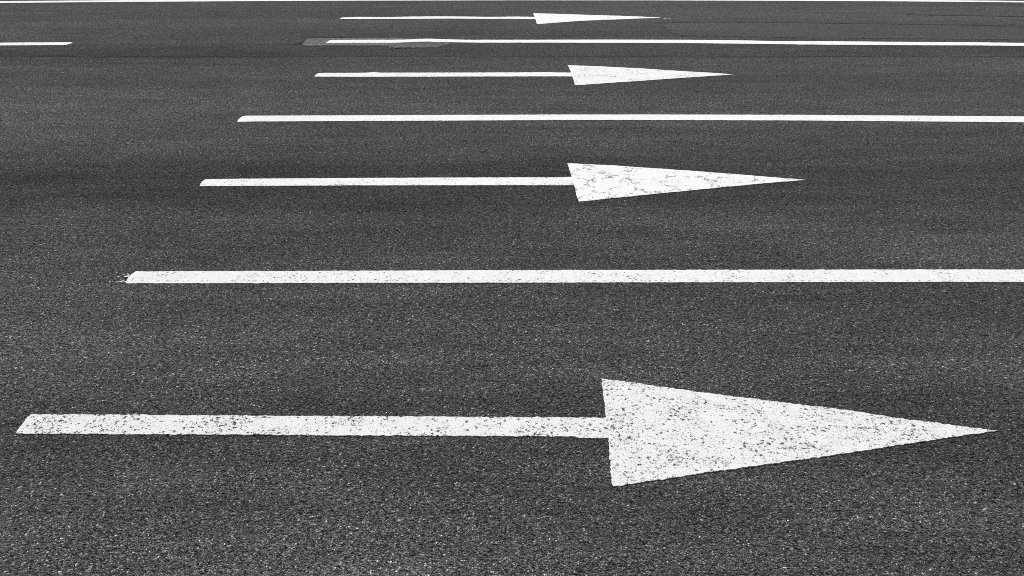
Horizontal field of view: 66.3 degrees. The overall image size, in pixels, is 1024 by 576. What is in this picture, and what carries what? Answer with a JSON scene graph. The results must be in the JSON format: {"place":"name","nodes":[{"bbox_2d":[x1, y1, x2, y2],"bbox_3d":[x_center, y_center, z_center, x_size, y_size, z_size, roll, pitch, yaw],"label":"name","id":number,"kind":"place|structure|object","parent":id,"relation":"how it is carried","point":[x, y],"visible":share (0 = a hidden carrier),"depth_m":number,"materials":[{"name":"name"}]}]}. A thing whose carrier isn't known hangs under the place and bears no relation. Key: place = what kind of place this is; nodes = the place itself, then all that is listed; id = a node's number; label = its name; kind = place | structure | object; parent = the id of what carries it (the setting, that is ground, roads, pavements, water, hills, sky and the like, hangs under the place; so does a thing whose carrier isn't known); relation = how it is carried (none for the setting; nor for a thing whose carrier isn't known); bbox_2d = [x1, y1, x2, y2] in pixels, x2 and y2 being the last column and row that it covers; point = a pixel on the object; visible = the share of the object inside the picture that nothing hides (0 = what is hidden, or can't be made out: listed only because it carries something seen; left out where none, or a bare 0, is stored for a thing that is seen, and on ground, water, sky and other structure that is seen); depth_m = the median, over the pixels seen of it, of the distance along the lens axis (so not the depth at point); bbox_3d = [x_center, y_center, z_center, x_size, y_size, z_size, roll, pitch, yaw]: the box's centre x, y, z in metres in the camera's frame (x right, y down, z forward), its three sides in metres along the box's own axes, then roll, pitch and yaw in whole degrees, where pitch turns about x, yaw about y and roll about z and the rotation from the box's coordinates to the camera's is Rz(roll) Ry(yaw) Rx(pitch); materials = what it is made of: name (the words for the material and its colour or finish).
{"place":"outdoors","nodes":[
{"label":"outdoors","id":0,"kind":"place"},
{"bbox_2d":[0,0,1023,575],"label":"road","id":1,"kind":"structure","parent":0,"point":[124,132],"depth_m":5.20,"materials":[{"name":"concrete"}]},
{"bbox_2d":[0,42,71,45],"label":"lane line","id":2,"kind":"object","parent":1,"relation":"on","point":[34,43],"visible":1,"depth_m":10.92,"materials":[{"name":"paint"}]},
{"bbox_2d":[298,37,406,45],"bbox_3d":[-2.242,-3.474,11.038,1.594,0.009,0.534,0,31,0],"label":"milled strip","id":3,"kind":"object","parent":1,"relation":"on","point":[315,41],"visible":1,"depth_m":11.05,"materials":[{"name":"asphalt"}]},
{"bbox_2d":[384,42,452,49],"bbox_3d":[-1.293,-3.376,10.876,0.943,0.009,0.369,-8,32,-13],"label":"gravelly patch","id":4,"kind":"object","parent":1,"relation":"on","point":[404,45],"visible":1,"depth_m":10.88,"materials":[{"name":"grey asphalt"}]},
{"bbox_2d":[200,163,803,201],"bbox_3d":[-0.062,-0.916,6.759,5.219,0.009,0.834,0,31,0],"label":"road arrow","id":5,"kind":"object","parent":1,"relation":"on","point":[591,182],"visible":1,"depth_m":6.76,"materials":[{"name":"paint"}]},
{"bbox_2d":[340,13,669,23],"bbox_3d":[-0.118,-4.228,12.300,5.192,0.009,0.780,0,31,0],"label":"road arrow","id":6,"kind":"object","parent":1,"relation":"on","point":[541,18],"visible":1,"depth_m":12.36,"materials":[{"name":"white paint"}]},
{"bbox_2d":[16,379,996,487],"bbox_3d":[-0.028,0.722,4.019,5.010,0.009,0.826,0,31,0],"label":"road arrow","id":7,"kind":"object","parent":1,"relation":"on","point":[651,433],"visible":1,"depth_m":4.01,"materials":[{"name":"paint"}]},
{"bbox_2d":[0,0,1023,2],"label":"edge line","id":8,"kind":"object","parent":1,"relation":"on","point":[86,1],"visible":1,"depth_m":13.52,"materials":[{"name":"paint"}]},
{"bbox_2d":[314,65,733,85],"bbox_3d":[0.154,-2.605,9.585,5.121,0.009,0.875,0,31,0],"label":"road arrow","id":9,"kind":"object","parent":1,"relation":"on","point":[584,75],"visible":1,"depth_m":9.59,"materials":[{"name":"paint"}]},
{"bbox_2d":[110,269,1023,283],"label":"lane line","id":10,"kind":"object","parent":1,"relation":"on","point":[593,276],"visible":1,"depth_m":5.35,"materials":[{"name":"paint"}]},
{"bbox_2d":[237,114,1023,122],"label":"lane line","id":11,"kind":"object","parent":1,"relation":"on","point":[561,117],"visible":1,"depth_m":8.18,"materials":[{"name":"paint"}]},
{"bbox_2d":[326,39,1023,45],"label":"lane line","id":12,"kind":"object","parent":1,"relation":"on","point":[718,42],"visible":1,"depth_m":10.97,"materials":[{"name":"white paint"}]},
{"bbox_2d":[660,22,1023,39],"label":"repair strip","id":13,"kind":"object","parent":1,"relation":"on","point":[855,30],"visible":1,"depth_m":11.61,"materials":[{"name":"asphalt"}]},
{"bbox_2d":[907,14,1023,16],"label":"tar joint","id":14,"kind":"object","parent":1,"relation":"on","point":[966,15],"visible":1,"depth_m":12.49,"materials":[{"name":"black asphalt"}]}
]}

